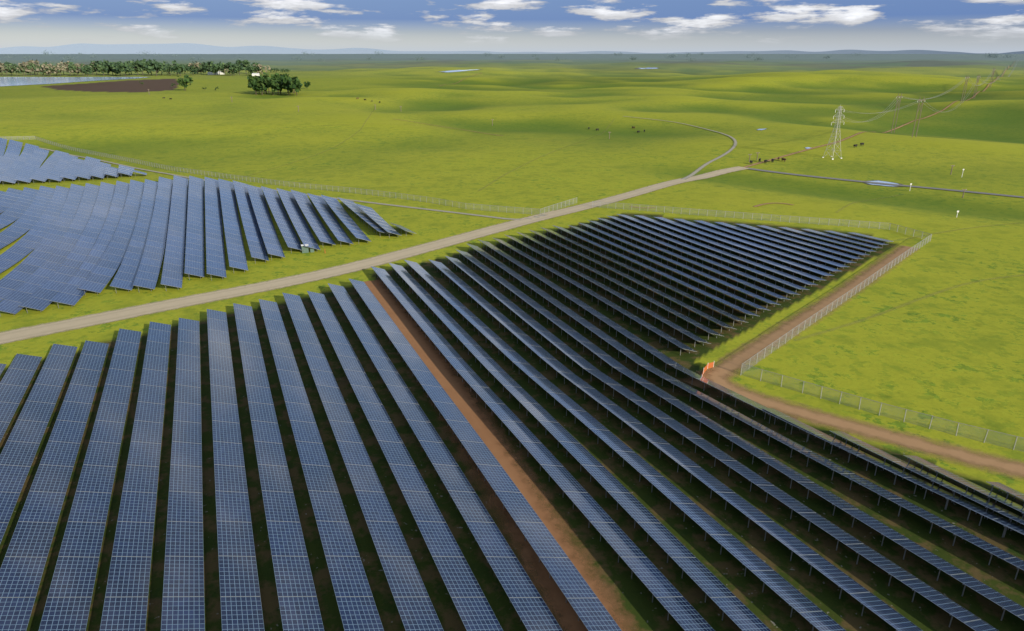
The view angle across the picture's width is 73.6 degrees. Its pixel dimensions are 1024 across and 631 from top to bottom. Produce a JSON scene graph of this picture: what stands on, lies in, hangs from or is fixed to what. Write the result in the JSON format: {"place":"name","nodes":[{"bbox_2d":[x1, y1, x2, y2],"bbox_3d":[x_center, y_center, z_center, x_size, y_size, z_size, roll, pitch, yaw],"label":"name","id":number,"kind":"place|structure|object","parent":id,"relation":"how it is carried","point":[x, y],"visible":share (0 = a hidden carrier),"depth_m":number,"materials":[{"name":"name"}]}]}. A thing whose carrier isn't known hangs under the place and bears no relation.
{"place":"outdoors","nodes":[
{"label":"outdoors","id":0,"kind":"place"},
{"bbox_2d":[6,145,544,219],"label":"perimeter path","id":1,"kind":"structure","parent":0,"point":[332,197],"depth_m":265.49,"materials":[{"name":"grey gravel"}]},
{"bbox_2d":[0,166,749,343],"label":"gravel road","id":2,"kind":"structure","parent":0,"point":[76,323],"depth_m":179.27,"materials":[{"name":"beige gravel"}]},
{"bbox_2d":[363,280,630,630],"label":"dirt track","id":3,"kind":"structure","parent":0,"point":[456,388],"depth_m":94.43,"materials":[{"name":"brown soil"}]},
{"bbox_2d":[0,54,1023,630],"bbox_3d":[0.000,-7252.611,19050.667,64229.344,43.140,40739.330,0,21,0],"label":"grass field","id":4,"kind":"structure","parent":0,"point":[934,326],"depth_m":179.43,"materials":[{"name":"green plant"}]},
{"bbox_2d":[207,71,259,75],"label":"farm buildings","id":5,"kind":"structure","parent":4,"relation":"on","point":[221,72],"depth_m":1955.44,"materials":[{"name":"white paint"}]},
{"bbox_2d":[5,136,573,214],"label":"fence","id":6,"kind":"object","parent":4,"relation":"on","point":[254,177],"visible":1,"depth_m":328.46,"materials":[{"name":"grey metal"}]},
{"bbox_2d":[0,67,902,186],"bbox_3d":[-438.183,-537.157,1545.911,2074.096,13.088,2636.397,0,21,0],"label":"ponds","id":7,"kind":"structure","parent":4,"relation":"in","point":[10,81],"depth_m":1547.84,"materials":[{"name":"blue"}]},
{"bbox_2d":[0,50,1015,94],"bbox_3d":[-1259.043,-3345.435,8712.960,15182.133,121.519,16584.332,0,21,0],"label":"trees","id":8,"kind":"object","parent":4,"relation":"on","point":[276,81],"visible":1,"depth_m":1879.80,"materials":[{"name":"green plant"}]},
{"bbox_2d":[0,138,1023,630],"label":"solar panels","id":9,"kind":"object","parent":4,"relation":"on","point":[78,242],"visible":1,"depth_m":101.27,"materials":[{"name":"glass"}]},
{"bbox_2d":[162,97,863,162],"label":"cattle herd","id":10,"kind":"object","parent":4,"relation":"on","point":[784,159],"visible":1,"depth_m":434.45},
{"bbox_2d":[301,169,963,375],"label":"site equipment","id":11,"kind":"object","parent":4,"relation":"on","point":[707,366],"visible":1,"depth_m":200.94,"materials":[{"name":"white paint"}]},
{"bbox_2d":[592,201,931,239],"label":"fence","id":12,"kind":"object","parent":4,"relation":"on","point":[780,217],"visible":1,"depth_m":237.04,"materials":[{"name":"grey metal"}]},
{"bbox_2d":[822,106,844,159],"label":"transmission pylon","id":13,"kind":"object","parent":4,"relation":"on","point":[832,150],"visible":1,"depth_m":392.23,"materials":[{"name":"metal"}]},
{"bbox_2d":[740,234,931,374],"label":"fence","id":14,"kind":"object","parent":4,"relation":"on","point":[842,298],"visible":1,"depth_m":162.07,"materials":[{"name":"grey metal"}]},
{"bbox_2d":[741,364,1022,449],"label":"fence","id":15,"kind":"object","parent":4,"relation":"on","point":[887,404],"visible":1,"depth_m":110.24,"materials":[{"name":"grey metal"}]},
{"bbox_2d":[891,93,902,132],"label":"h-frame pole","id":16,"kind":"object","parent":4,"relation":"on","point":[895,111],"visible":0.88,"depth_m":637.80,"materials":[{"name":"grey wood"}]},
{"bbox_2d":[912,98,923,136],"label":"h-frame pole","id":17,"kind":"object","parent":4,"relation":"on","point":[919,117],"visible":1,"depth_m":480.28,"materials":[{"name":"grey wood"}]},
{"bbox_2d":[838,66,1007,113],"bbox_3d":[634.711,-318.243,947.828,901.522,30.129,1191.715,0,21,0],"label":"power lines","id":18,"kind":"object","parent":4,"relation":"on","point":[925,101],"visible":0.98,"depth_m":493.48,"materials":[{"name":"grey metal"}]},
{"bbox_2d":[961,76,968,102],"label":"h-frame pole","id":19,"kind":"object","parent":4,"relation":"on","point":[966,77],"visible":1,"depth_m":882.38,"materials":[{"name":"grey wood"}]},
{"bbox_2d":[0,43,1023,53],"bbox_3d":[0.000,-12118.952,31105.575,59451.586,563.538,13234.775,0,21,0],"label":"distant hills","id":20,"kind":"structure","parent":0,"point":[173,48],"depth_m":34231.76,"materials":[{"name":"green plant"}]},
{"bbox_2d":[0,0,1023,52],"label":"sky","id":21,"kind":"structure","parent":0,"point":[641,26],"materials":[{"name":"blue"}]},
{"bbox_2d":[625,116,736,179],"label":"dirt track","id":22,"kind":"structure","parent":0,"point":[707,163],"depth_m":405.39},
{"bbox_2d":[685,368,729,388],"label":"apron","id":23,"kind":"object","parent":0,"point":[712,371],"visible":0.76,"depth_m":124.35,"materials":[{"name":"brown soil"}]},
{"bbox_2d":[705,246,1023,476],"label":"perimeter track","id":24,"kind":"structure","parent":0,"point":[731,364],"depth_m":116.57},
{"bbox_2d":[744,63,1013,167],"bbox_3d":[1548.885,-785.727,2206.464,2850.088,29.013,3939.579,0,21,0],"label":"dirt track","id":25,"kind":"structure","parent":0,"point":[865,131],"depth_m":492.16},
{"bbox_2d":[746,167,1023,197],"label":"road","id":26,"kind":"structure","parent":0,"point":[887,183],"depth_m":325.21,"materials":[{"name":"grey asphalt"}]},
{"bbox_2d":[843,61,1017,122],"bbox_3d":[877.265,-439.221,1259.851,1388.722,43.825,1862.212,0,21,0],"label":"power lines","id":27,"kind":"object","parent":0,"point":[933,97],"visible":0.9,"depth_m":760.97,"materials":[{"name":"grey metal"}]}
]}

